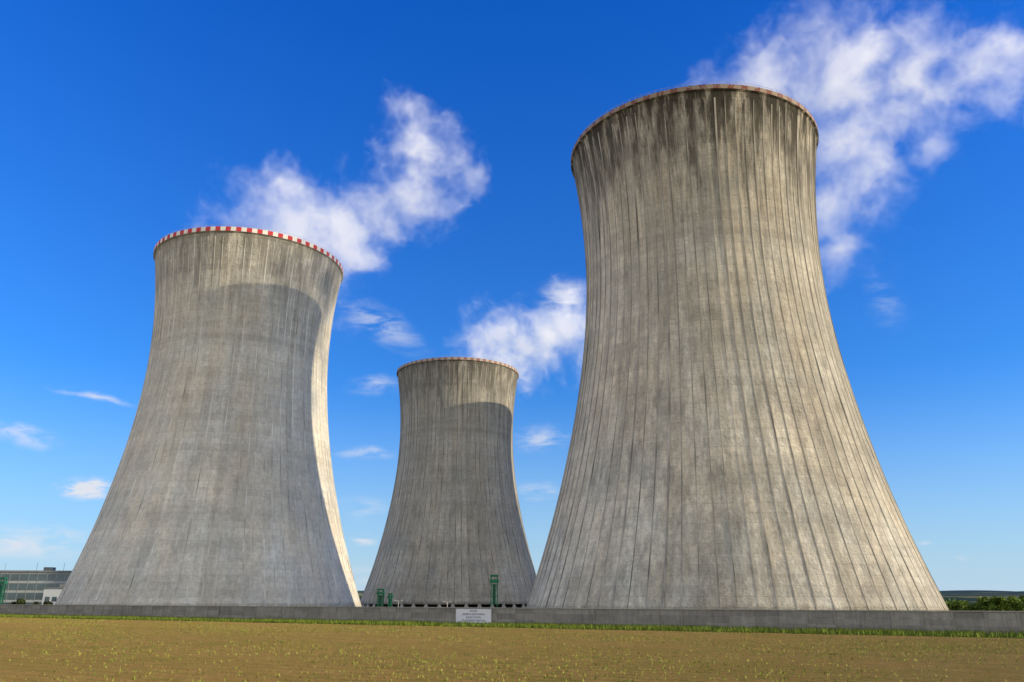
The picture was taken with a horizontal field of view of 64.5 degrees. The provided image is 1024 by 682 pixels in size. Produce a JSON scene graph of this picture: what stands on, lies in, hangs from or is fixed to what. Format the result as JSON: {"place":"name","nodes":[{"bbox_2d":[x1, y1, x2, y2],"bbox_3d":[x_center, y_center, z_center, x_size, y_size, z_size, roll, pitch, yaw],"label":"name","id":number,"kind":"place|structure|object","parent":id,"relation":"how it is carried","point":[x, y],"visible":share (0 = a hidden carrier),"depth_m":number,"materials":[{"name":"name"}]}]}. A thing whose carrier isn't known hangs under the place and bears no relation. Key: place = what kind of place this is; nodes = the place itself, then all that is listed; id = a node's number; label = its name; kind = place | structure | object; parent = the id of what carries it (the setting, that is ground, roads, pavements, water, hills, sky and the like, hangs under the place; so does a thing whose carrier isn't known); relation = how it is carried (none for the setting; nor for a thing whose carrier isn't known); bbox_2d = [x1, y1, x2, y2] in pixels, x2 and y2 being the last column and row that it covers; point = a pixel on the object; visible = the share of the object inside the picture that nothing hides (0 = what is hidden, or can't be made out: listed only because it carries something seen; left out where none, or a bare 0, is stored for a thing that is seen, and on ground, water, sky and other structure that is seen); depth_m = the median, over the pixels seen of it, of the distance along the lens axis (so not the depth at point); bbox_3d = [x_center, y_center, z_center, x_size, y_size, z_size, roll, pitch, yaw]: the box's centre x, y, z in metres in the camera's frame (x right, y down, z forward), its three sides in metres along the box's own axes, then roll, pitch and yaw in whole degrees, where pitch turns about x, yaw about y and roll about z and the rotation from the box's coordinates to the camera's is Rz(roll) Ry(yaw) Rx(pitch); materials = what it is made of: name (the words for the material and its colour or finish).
{"place":"outdoors","nodes":[
{"label":"outdoors","id":0,"kind":"place"},
{"bbox_2d":[0,590,1023,681],"bbox_3d":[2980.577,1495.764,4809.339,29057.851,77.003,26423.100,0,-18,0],"label":"ground","id":1,"kind":"structure","parent":0,"point":[249,668],"depth_m":54.34,"materials":[{"name":"soil"}]},
{"bbox_2d":[0,577,7,603],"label":"steel gantry","id":2,"kind":"object","parent":1,"relation":"on","point":[2,589],"visible":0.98,"depth_m":339.25,"materials":[{"name":"green metal"}]},
{"bbox_2d":[4,598,53,612],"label":"shrub mass","id":3,"kind":"object","parent":1,"relation":"on","point":[21,601],"visible":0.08,"depth_m":309.24,"materials":[{"name":"green plant"}]},
{"bbox_2d":[0,572,70,601],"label":"walls","id":4,"kind":"structure","parent":1,"relation":"on","point":[25,591],"depth_m":375.85,"materials":[{"name":"grey concrete"}]},
{"bbox_2d":[0,573,65,603],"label":"mullions","id":5,"kind":"object","parent":4,"relation":"attached to","point":[27,584],"visible":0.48,"depth_m":375.37,"materials":[{"name":"grey metal"}]},
{"bbox_2d":[0,574,69,604],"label":"window bands","id":6,"kind":"object","parent":4,"relation":"attached to","point":[33,586],"depth_m":375.60,"materials":[{"name":"grey glass"}]},
{"bbox_2d":[0,563,71,571],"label":"roof","id":7,"kind":"structure","parent":4,"relation":"on","point":[49,569],"depth_m":377.84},
{"bbox_2d":[42,589,61,604],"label":"walls","id":8,"kind":"structure","parent":1,"relation":"on","point":[50,593],"depth_m":354.76,"materials":[{"name":"white paint"}]},
{"bbox_2d":[45,597,56,601],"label":"windows","id":9,"kind":"structure","parent":8,"relation":"attached to","point":[54,599],"depth_m":354.06,"materials":[{"name":"grey glass"}]},
{"bbox_2d":[43,584,64,588],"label":"roof","id":10,"kind":"structure","parent":8,"relation":"on","point":[61,586],"depth_m":355.34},
{"bbox_2d":[54,224,362,617],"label":"cooling tower","id":11,"kind":"structure","parent":1,"relation":"on","point":[222,492],"depth_m":234.80,"materials":[{"name":"concrete"}]},
{"bbox_2d":[376,589,384,607],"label":"steel gantry","id":12,"kind":"object","parent":1,"relation":"on","point":[380,599],"visible":0.78,"depth_m":314.04,"materials":[{"name":"green metal"}]},
{"bbox_2d":[387,593,392,606],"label":"steel gantry","id":13,"kind":"object","parent":1,"relation":"on","point":[389,600],"visible":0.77,"depth_m":313.50,"materials":[{"name":"green metal"}]},
{"bbox_2d":[360,355,546,619],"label":"cooling tower","id":14,"kind":"structure","parent":1,"relation":"on","point":[454,532],"depth_m":391.27,"materials":[{"name":"concrete"}]},
{"bbox_2d":[490,575,498,607],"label":"steel gantry","id":15,"kind":"object","parent":1,"relation":"on","point":[496,580],"visible":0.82,"depth_m":286.41,"materials":[{"name":"green metal"}]},
{"bbox_2d":[0,605,1023,634],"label":"panels and posts","id":16,"kind":"object","parent":1,"relation":"on","point":[933,621],"visible":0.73,"depth_m":104.72,"materials":[{"name":"concrete"}]},
{"bbox_2d":[455,608,491,622],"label":"warning sign","id":17,"kind":"object","parent":16,"relation":"attached to","point":[474,615],"visible":0.98,"depth_m":115.47,"materials":[{"name":"metal"}]},
{"bbox_2d":[0,604,1023,611],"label":"coping","id":18,"kind":"object","parent":16,"relation":"on","point":[572,608],"visible":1,"depth_m":106.47,"materials":[{"name":"concrete"}]},
{"bbox_2d":[0,617,1023,681],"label":"crop seedlings","id":19,"kind":"object","parent":1,"relation":"on","point":[564,666],"visible":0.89,"depth_m":57.78,"materials":[{"name":"green plant"}]},
{"bbox_2d":[0,613,1023,637],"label":"grass verge","id":20,"kind":"object","parent":1,"relation":"on","point":[876,631],"depth_m":101.04,"materials":[{"name":"green plant"}]},
{"bbox_2d":[526,82,956,626],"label":"cooling tower","id":21,"kind":"structure","parent":1,"relation":"on","point":[721,453],"depth_m":173.38,"materials":[{"name":"concrete"}]},
{"bbox_2d":[944,595,1023,627],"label":"tree row","id":22,"kind":"object","parent":1,"relation":"on","point":[1001,603],"visible":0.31,"depth_m":218.65,"materials":[{"name":"green plant"}]},
{"bbox_2d":[0,0,1023,590],"label":"sky","id":23,"kind":"structure","parent":0,"point":[427,146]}
]}

